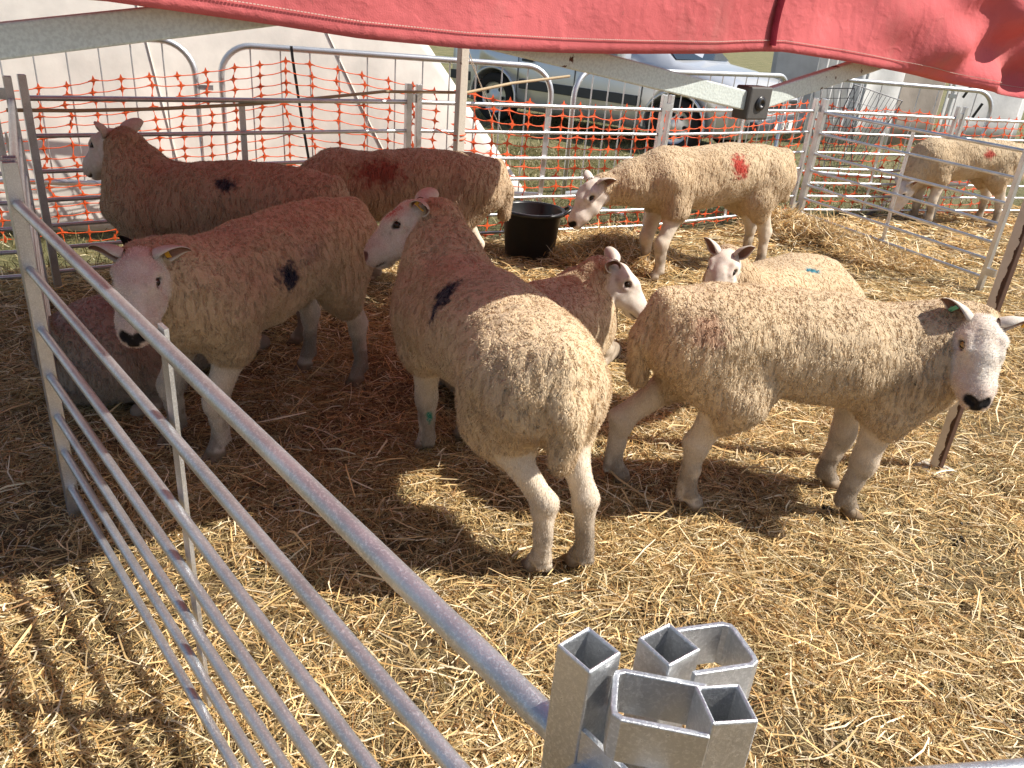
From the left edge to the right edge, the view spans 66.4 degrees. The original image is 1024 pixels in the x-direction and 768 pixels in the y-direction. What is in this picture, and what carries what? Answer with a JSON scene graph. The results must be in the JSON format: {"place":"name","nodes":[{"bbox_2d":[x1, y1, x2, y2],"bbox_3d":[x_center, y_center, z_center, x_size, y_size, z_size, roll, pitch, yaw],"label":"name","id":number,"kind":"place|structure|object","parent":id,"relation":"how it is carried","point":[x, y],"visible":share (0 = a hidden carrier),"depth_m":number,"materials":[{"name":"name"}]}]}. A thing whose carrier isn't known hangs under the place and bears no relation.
{"place":"outdoors","nodes":[
{"label":"outdoors","id":0,"kind":"place"},
{"bbox_2d":[0,45,1023,767],"bbox_3d":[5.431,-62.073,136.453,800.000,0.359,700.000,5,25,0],"label":"ground","id":1,"kind":"structure","parent":0,"point":[758,61],"depth_m":2.16,"materials":[{"name":"plant"}]},
{"bbox_2d":[0,88,21,279],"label":"sheep hurdle","id":2,"kind":"object","parent":1,"relation":"on","point":[3,152],"visible":0.19,"depth_m":3.51,"materials":[{"name":"metal"}]},
{"bbox_2d":[1,75,78,490],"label":"sheep hurdle","id":3,"kind":"object","parent":1,"relation":"on","point":[15,147],"visible":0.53,"depth_m":3.02,"materials":[{"name":"metal"}]},
{"bbox_2d":[0,39,213,185],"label":"crowd barrier","id":4,"kind":"object","parent":1,"relation":"on","point":[183,51],"visible":0.48,"depth_m":5.06,"materials":[{"name":"silver metal"}]},
{"bbox_2d":[30,234,269,418],"bbox_3d":[-1.337,-0.283,2.960,0.550,0.570,0.864,18,28,25],"label":"sheep","id":5,"kind":"object","parent":1,"relation":"on","point":[140,367],"visible":0.23,"depth_m":2.67},
{"bbox_2d":[83,118,349,345],"bbox_3d":[-1.239,-0.635,3.322,1.210,0.860,0.415,6,25,3],"label":"sheep","id":6,"kind":"object","parent":1,"relation":"on","point":[147,189],"visible":0.56,"depth_m":3.11},
{"bbox_2d":[16,74,416,291],"bbox_3d":[-1.369,-1.087,4.149,2.007,0.985,0.039,-14,31,-34],"label":"sheep hurdle","id":7,"kind":"object","parent":1,"relation":"on","point":[243,132],"visible":0.62,"depth_m":3.77,"materials":[{"name":"metal"}]},
{"bbox_2d":[6,75,569,112],"bbox_3d":[-0.895,-1.565,4.179,3.118,0.242,0.221,-12,30,-32],"label":"rope","id":8,"kind":"object","parent":7,"relation":"attached to","point":[255,104],"visible":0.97,"depth_m":3.98,"materials":[{"name":"beige fabric"}]},
{"bbox_2d":[0,56,439,242],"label":"barrier netting","id":9,"kind":"object","parent":1,"relation":"on","point":[183,116],"visible":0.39,"depth_m":5.18,"materials":[{"name":"orange plastic"}]},
{"bbox_2d":[88,196,377,464],"bbox_3d":[-0.859,-0.213,2.646,0.412,0.742,1.238,15,27,21],"label":"sheep","id":10,"kind":"object","parent":1,"relation":"on","point":[223,297],"visible":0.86,"depth_m":2.41},
{"bbox_2d":[0,0,525,231],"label":"cream tent","id":11,"kind":"object","parent":1,"relation":"on","point":[208,51],"visible":0.42,"depth_m":5.49,"materials":[{"name":"fabric"}]},
{"bbox_2d":[0,160,644,767],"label":"sheep hurdle","id":12,"kind":"object","parent":1,"relation":"on","point":[566,722],"visible":0.98,"depth_m":1.16,"materials":[{"name":"metal"}]},
{"bbox_2d":[218,42,562,195],"bbox_3d":[-0.797,-1.741,5.571,2.386,1.134,0.500,-2,26,-15],"label":"crowd barrier","id":13,"kind":"object","parent":1,"relation":"on","point":[229,54],"visible":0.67,"depth_m":5.33,"materials":[{"name":"silver metal"}]},
{"bbox_2d":[290,46,309,158],"bbox_3d":[-1.424,-1.875,5.270,0.109,0.733,0.006,-2,26,-15],"label":"strap","id":14,"kind":"object","parent":13,"relation":"hanging from","point":[297,93],"visible":0.91,"depth_m":5.24,"materials":[{"name":"black plastic"}]},
{"bbox_2d":[363,187,612,573],"bbox_3d":[-0.090,-0.026,2.291,0.443,0.848,1.181,-6,27,-22],"label":"sheep","id":15,"kind":"object","parent":1,"relation":"on","point":[519,364],"visible":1,"depth_m":1.98},
{"bbox_2d":[0,200,1023,767],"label":"straw","id":16,"kind":"object","parent":1,"relation":"on","point":[860,252],"visible":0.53,"depth_m":2.23,"materials":[{"name":"yellow plant"}]},
{"bbox_2d":[300,147,514,282],"bbox_3d":[-0.630,-0.829,3.998,1.275,0.752,0.450,2,25,-6],"label":"sheep","id":17,"kind":"object","parent":16,"relation":"on","point":[477,188],"visible":0.51,"depth_m":3.80},
{"bbox_2d":[504,201,572,261],"bbox_3d":[0.119,-0.962,4.913,0.414,0.346,0.421,-19,34,-40],"label":"rubber bucket","id":18,"kind":"object","parent":16,"relation":"on","point":[531,228],"visible":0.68,"depth_m":4.80,"materials":[{"name":"rubber"}]},
{"bbox_2d":[568,142,796,283],"bbox_3d":[1.052,-1.065,4.758,1.527,0.800,0.439,-5,27,-21],"label":"sheep","id":19,"kind":"object","parent":16,"relation":"on","point":[751,185],"visible":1,"depth_m":4.56},
{"bbox_2d":[888,137,1023,229],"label":"sheep","id":20,"kind":"object","parent":16,"relation":"on","point":[999,160],"visible":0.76,"depth_m":6.62},
{"bbox_2d":[0,0,1023,478],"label":"canopy","id":21,"kind":"object","parent":1,"relation":"on","point":[978,44],"visible":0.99,"depth_m":1.55,"materials":[{"name":"red fabric"}]},
{"bbox_2d":[436,128,465,143],"bbox_3d":[-0.353,-1.454,4.588,0.079,0.062,0.214,-19,34,-41],"label":"baler twine","id":22,"kind":"object","parent":21,"relation":"attached to","point":[453,135],"visible":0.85,"depth_m":4.53,"materials":[{"name":"orange plastic"}]},
{"bbox_2d":[469,52,493,141],"bbox_3d":[-0.204,-1.907,5.832,0.005,1.184,2.682,6,25,2],"label":"guy line","id":23,"kind":"object","parent":21,"relation":"attached to","point":[482,91],"visible":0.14,"depth_m":5.28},
{"bbox_2d":[469,58,510,167],"bbox_3d":[-0.128,-1.845,5.714,0.005,1.185,2.437,8,25,6],"label":"guy line","id":24,"kind":"object","parent":21,"relation":"attached to","point":[488,101],"visible":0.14,"depth_m":5.17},
{"bbox_2d":[0,99,1023,272],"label":"grass","id":25,"kind":"structure","parent":1,"relation":"on","point":[528,151],"depth_m":7.98,"materials":[{"name":"green plant"}]},
{"bbox_2d":[438,246,646,394],"bbox_3d":[0.122,-0.238,3.179,0.614,0.530,0.968,20,29,29],"label":"sheep","id":26,"kind":"object","parent":1,"relation":"on","point":[593,293],"visible":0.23,"depth_m":3.23},
{"bbox_2d":[414,84,672,234],"bbox_3d":[0.232,-1.387,5.085,1.834,0.985,0.039,-8,28,-26],"label":"sheep hurdle","id":27,"kind":"object","parent":1,"relation":"on","point":[661,110],"visible":0.62,"depth_m":5.04,"materials":[{"name":"metal"}]},
{"bbox_2d":[204,262,969,767],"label":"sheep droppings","id":28,"kind":"object","parent":1,"relation":"on","point":[826,508],"visible":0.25,"depth_m":2.33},
{"bbox_2d":[451,48,802,146],"bbox_3d":[1.478,-4.234,10.617,4.780,1.625,2.192,23,31,33],"label":"parked car","id":29,"kind":"object","parent":1,"relation":"on","point":[537,92],"visible":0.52,"depth_m":9.83,"materials":[{"name":"silver metal"}]},
{"bbox_2d":[449,90,808,237],"bbox_3d":[1.032,-1.589,5.699,3.336,0.991,0.171,-11,30,-31],"label":"barrier netting","id":30,"kind":"object","parent":1,"relation":"on","point":[526,136],"visible":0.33,"depth_m":5.31,"materials":[{"name":"orange plastic"}]},
{"bbox_2d":[565,622,757,767],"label":"sheep hurdle","id":31,"kind":"object","parent":1,"relation":"on","point":[668,650],"visible":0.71,"depth_m":0.57,"materials":[{"name":"metal"}]},
{"bbox_2d":[561,69,790,215],"bbox_3d":[1.570,-2.175,6.880,3.087,1.087,0.500,-17,33,-39],"label":"crowd barrier","id":32,"kind":"object","parent":1,"relation":"on","point":[582,76],"visible":0.39,"depth_m":6.43,"materials":[{"name":"silver metal"}]},
{"bbox_2d":[659,95,820,224],"bbox_3d":[1.725,-1.665,5.955,1.722,0.985,0.040,-13,31,-34],"label":"sheep hurdle","id":33,"kind":"object","parent":1,"relation":"on","point":[816,107],"visible":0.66,"depth_m":5.98,"materials":[{"name":"metal"}]},
{"bbox_2d":[702,237,865,297],"bbox_3d":[1.232,-0.423,3.718,1.104,0.596,0.652,-16,32,-37],"label":"sheep","id":34,"kind":"object","parent":1,"relation":"on","point":[729,262],"visible":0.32,"depth_m":3.56},
{"bbox_2d":[602,281,1023,520],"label":"sheep","id":35,"kind":"object","parent":1,"relation":"on","point":[726,359],"visible":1,"depth_m":2.21},
{"bbox_2d":[603,668,1023,767],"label":"sheep hurdle","id":36,"kind":"object","parent":1,"relation":"on","point":[720,722],"visible":1,"depth_m":0.52,"materials":[{"name":"metal"}]},
{"bbox_2d":[771,52,868,129],"bbox_3d":[5.999,-5.927,14.262,2.538,2.300,0.852,14,27,18],"label":"grey tent","id":37,"kind":"object","parent":1,"relation":"on","point":[789,66],"depth_m":14.37,"materials":[{"name":"fabric"}]},
{"bbox_2d":[859,198,890,219],"bbox_3d":[3.677,-1.784,7.625,0.133,0.066,2.395,22,30,31],"label":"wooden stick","id":38,"kind":"object","parent":1,"relation":"on","point":[870,213],"visible":0.19,"depth_m":7.17,"materials":[{"name":"brown wood"}]},
{"bbox_2d":[796,98,962,218],"bbox_3d":[3.121,-1.870,6.649,1.472,0.985,0.040,-4,27,-18],"label":"sheep hurdle","id":39,"kind":"object","parent":1,"relation":"on","point":[957,116],"visible":0.48,"depth_m":6.58,"materials":[{"name":"metal"}]},
{"bbox_2d":[812,84,902,166],"bbox_3d":[2.846,-2.110,6.478,0.770,0.680,0.232,3,25,-3],"label":"wire cage","id":40,"kind":"object","parent":39,"relation":"attached to","point":[839,127],"visible":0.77,"depth_m":6.48,"materials":[{"name":"silver metal"}]},
{"bbox_2d":[789,78,996,195],"bbox_3d":[3.884,-2.506,8.024,2.111,1.095,0.500,3,25,-4],"label":"crowd barrier","id":41,"kind":"object","parent":1,"relation":"on","point":[939,88],"visible":0.45,"depth_m":7.87,"materials":[{"name":"silver metal"}]},
{"bbox_2d":[798,99,1023,291],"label":"sheep hurdle","id":42,"kind":"object","parent":1,"relation":"on","point":[987,270],"visible":0.88,"depth_m":5.44,"materials":[{"name":"metal"}]},
{"bbox_2d":[799,101,1023,213],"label":"barrier netting","id":43,"kind":"object","parent":1,"relation":"on","point":[897,160],"visible":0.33,"depth_m":6.84,"materials":[{"name":"orange plastic"}]},
{"bbox_2d":[800,58,1023,144],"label":"white awning","id":44,"kind":"object","parent":1,"relation":"on","point":[1007,108],"visible":0.32,"depth_m":12.26,"materials":[{"name":"fabric"}]},
{"bbox_2d":[886,73,945,144],"bbox_3d":[6.437,-4.881,12.121,0.883,2.300,0.032,-5,27,-20],"label":"door","id":45,"kind":"structure","parent":44,"relation":"in","point":[927,97],"depth_m":12.36,"materials":[{"name":"beige fabric"}]},
{"bbox_2d":[933,107,1023,217],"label":"sheep hurdle","id":46,"kind":"object","parent":1,"relation":"on","point":[961,123],"visible":0.44,"depth_m":6.98,"materials":[{"name":"metal"}]}
]}

